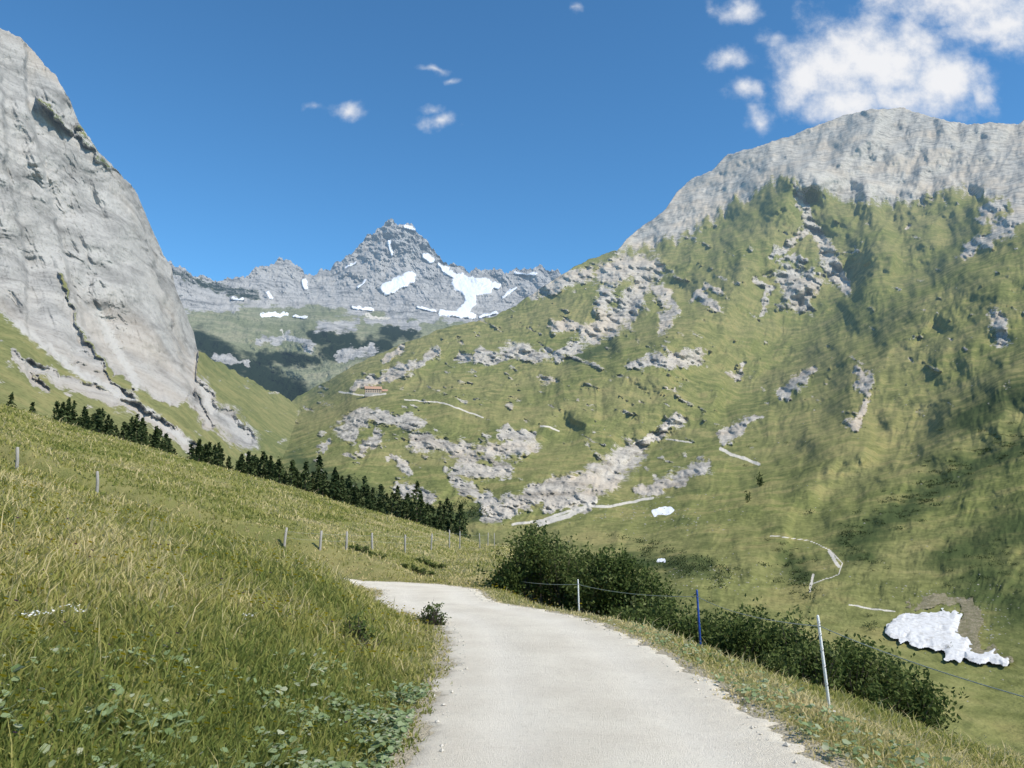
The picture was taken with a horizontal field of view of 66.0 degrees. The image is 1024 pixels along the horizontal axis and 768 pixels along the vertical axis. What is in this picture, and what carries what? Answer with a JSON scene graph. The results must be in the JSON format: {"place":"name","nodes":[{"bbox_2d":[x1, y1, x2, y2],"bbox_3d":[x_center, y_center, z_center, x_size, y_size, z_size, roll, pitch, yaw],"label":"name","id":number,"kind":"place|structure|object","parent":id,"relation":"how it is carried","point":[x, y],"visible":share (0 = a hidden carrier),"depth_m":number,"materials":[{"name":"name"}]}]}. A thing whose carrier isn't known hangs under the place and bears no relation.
{"place":"outdoors","nodes":[
{"label":"outdoors","id":0,"kind":"place"},
{"bbox_2d":[0,28,300,469],"bbox_3d":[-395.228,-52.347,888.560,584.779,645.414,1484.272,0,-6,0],"label":"rock cliff","id":1,"kind":"structure","parent":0,"point":[93,316],"depth_m":705.86,"materials":[{"name":"stone"}]},
{"bbox_2d":[168,218,560,401],"bbox_3d":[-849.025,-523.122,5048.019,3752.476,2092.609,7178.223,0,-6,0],"label":"snowy peak","id":2,"kind":"structure","parent":0,"point":[289,330],"depth_m":3986.63,"materials":[{"name":"grey stone"}]},
{"bbox_2d":[0,403,1023,767],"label":"meadow ground","id":3,"kind":"structure","parent":0,"point":[108,488],"depth_m":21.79,"materials":[{"name":"green plant"}]},
{"bbox_2d":[15,603,252,617],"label":"cow parsley flowers","id":4,"kind":"object","parent":3,"relation":"on","point":[32,612],"visible":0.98,"depth_m":5.57,"materials":[{"name":"white plant"}]},
{"bbox_2d":[0,605,429,767],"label":"butterbur weeds","id":5,"kind":"object","parent":3,"relation":"on","point":[399,717],"visible":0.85,"depth_m":5.84,"materials":[{"name":"green plant"}]},
{"bbox_2d":[13,517,426,732],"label":"purple flowers","id":6,"kind":"object","parent":3,"relation":"on","point":[176,632],"visible":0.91,"depth_m":7.59,"materials":[{"name":"purple plant"}]},
{"bbox_2d":[6,392,470,538],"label":"distant conifer trees","id":7,"kind":"object","parent":3,"relation":"on","point":[342,491],"visible":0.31,"depth_m":132.41,"materials":[{"name":"green plant"}]},
{"bbox_2d":[15,447,494,552],"bbox_3d":[-6.236,10.378,57.910,7.176,9.604,67.323,-1,-6,12],"label":"wooden pasture fence","id":8,"kind":"object","parent":3,"relation":"on","point":[97,491],"visible":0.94,"depth_m":34.53,"materials":[{"name":"grey wood"}]},
{"bbox_2d":[0,470,581,760],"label":"yellow flowers","id":9,"kind":"object","parent":3,"relation":"on","point":[122,653],"visible":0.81,"depth_m":8.61,"materials":[{"name":"yellow plant"}]},
{"bbox_2d":[340,610,386,648],"bbox_3d":[-2.034,3.354,10.655,0.670,0.543,0.551,0,-6,0],"label":"roadside shrub","id":10,"kind":"object","parent":3,"relation":"on","point":[361,629],"visible":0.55,"depth_m":10.64,"materials":[{"name":"green plant"}]},
{"bbox_2d":[348,544,386,558],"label":"roadside shrub","id":11,"kind":"object","parent":3,"relation":"on","point":[359,548],"visible":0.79,"depth_m":36.26,"materials":[{"name":"green plant"}]},
{"bbox_2d":[400,564,436,575],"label":"roadside shrub","id":12,"kind":"object","parent":3,"relation":"on","point":[415,569],"visible":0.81,"depth_m":35.75,"materials":[{"name":"green plant"}]},
{"bbox_2d":[414,558,445,568],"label":"roadside shrub","id":13,"kind":"object","parent":3,"relation":"on","point":[425,561],"visible":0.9,"depth_m":41.88,"materials":[{"name":"green plant"}]},
{"bbox_2d":[414,599,450,624],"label":"roadside shrub","id":14,"kind":"object","parent":3,"relation":"on","point":[433,617],"visible":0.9,"depth_m":15.77,"materials":[{"name":"green plant"}]},
{"bbox_2d":[5,483,1017,764],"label":"white flowers","id":15,"kind":"object","parent":3,"relation":"on","point":[363,645],"visible":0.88,"depth_m":8.24,"materials":[{"name":"white plant"}]},
{"bbox_2d":[472,519,597,613],"bbox_3d":[1.302,6.868,29.399,4.630,3.520,4.401,-3,-7,28],"label":"green alder bush","id":16,"kind":"object","parent":3,"relation":"on","point":[537,563],"visible":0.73,"depth_m":28.75,"materials":[{"name":"green plant"}]},
{"bbox_2d":[552,537,685,626],"bbox_3d":[3.931,7.541,28.470,5.169,3.974,4.458,0,-6,0],"label":"green alder bush","id":17,"kind":"object","parent":3,"relation":"on","point":[607,572],"visible":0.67,"depth_m":27.40,"materials":[{"name":"green plant"}]},
{"bbox_2d":[597,605,679,635],"bbox_3d":[3.330,6.505,20.990,2.692,1.427,1.638,0,-6,0],"label":"green alder bush","id":18,"kind":"object","parent":3,"relation":"on","point":[621,615],"visible":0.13,"depth_m":20.79,"materials":[{"name":"green plant"}]},
{"bbox_2d":[616,588,743,647],"bbox_3d":[4.951,7.311,22.769,4.310,2.667,3.412,0,-6,0],"label":"green alder bush","id":19,"kind":"object","parent":3,"relation":"on","point":[681,626],"visible":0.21,"depth_m":22.34,"materials":[{"name":"green plant"}]},
{"bbox_2d":[698,593,823,664],"bbox_3d":[5.652,5.759,16.978,3.618,2.332,2.809,0,-6,0],"label":"green alder bush","id":20,"kind":"object","parent":3,"relation":"on","point":[732,638],"visible":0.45,"depth_m":16.41,"materials":[{"name":"green plant"}]},
{"bbox_2d":[522,579,1023,711],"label":"electric fence","id":21,"kind":"object","parent":3,"relation":"on","point":[822,656],"visible":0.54,"depth_m":8.44,"materials":[{"name":"white plastic"}]},
{"bbox_2d":[608,620,950,767],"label":"verge weeds","id":22,"kind":"object","parent":3,"relation":"on","point":[826,747],"visible":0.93,"depth_m":7.07,"materials":[{"name":"green plant"}]},
{"bbox_2d":[757,639,898,709],"bbox_3d":[5.391,5.145,13.919,2.678,1.346,1.424,2,-6,-14],"label":"green alder bush","id":23,"kind":"object","parent":3,"relation":"on","point":[795,661],"visible":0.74,"depth_m":13.67,"materials":[{"name":"green plant"}]},
{"bbox_2d":[809,629,968,733],"bbox_3d":[7.255,6.068,16.032,3.416,2.248,3.044,-5,-8,39],"label":"green alder bush","id":24,"kind":"object","parent":3,"relation":"on","point":[894,682],"visible":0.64,"depth_m":15.42,"materials":[{"name":"green plant"}]},
{"bbox_2d":[0,0,1023,281],"label":"sky","id":25,"kind":"structure","parent":0,"point":[247,135],"materials":[{"name":"blue"}]},
{"bbox_2d":[344,578,831,767],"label":"gravel road","id":26,"kind":"structure","parent":0,"point":[540,688],"depth_m":8.01,"materials":[{"name":"beige gravel"}]},
{"bbox_2d":[375,581,825,763],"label":"loose stones","id":27,"kind":"object","parent":26,"relation":"on","point":[697,682],"visible":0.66,"depth_m":9.35,"materials":[{"name":"grey stone"}]},
{"bbox_2d":[281,107,1023,756],"bbox_3d":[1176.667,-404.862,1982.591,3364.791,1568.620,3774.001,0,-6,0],"label":"mountain slope","id":28,"kind":"structure","parent":0,"point":[889,243],"depth_m":795.49,"materials":[{"name":"green plant"}]},
{"bbox_2d":[364,386,387,396],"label":"mountain hut","id":29,"kind":"object","parent":28,"relation":"on","point":[371,390],"visible":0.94,"depth_m":1056.22,"materials":[{"name":"stone"}]},
{"bbox_2d":[277,355,1023,646],"bbox_3d":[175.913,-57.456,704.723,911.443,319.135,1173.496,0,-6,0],"label":"dwarf pine shrubs","id":30,"kind":"object","parent":28,"relation":"on","point":[759,481],"visible":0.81,"depth_m":217.15,"materials":[{"name":"green plant"}]},
{"bbox_2d":[579,327,1019,701],"bbox_3d":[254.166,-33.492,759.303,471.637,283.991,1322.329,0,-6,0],"label":"boulders","id":31,"kind":"object","parent":28,"relation":"on","point":[807,547],"visible":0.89,"depth_m":170.34,"materials":[{"name":"stone"}]},
{"bbox_2d":[904,593,1013,663],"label":"bare earth bank","id":32,"kind":"structure","parent":0,"point":[971,622],"depth_m":123.20,"materials":[{"name":"brown soil"}]},
{"bbox_2d":[885,608,1008,665],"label":"snow patch","id":33,"kind":"object","parent":32,"relation":"on","point":[935,631],"visible":0.89,"depth_m":111.30,"materials":[{"name":"white snow"}]}
]}

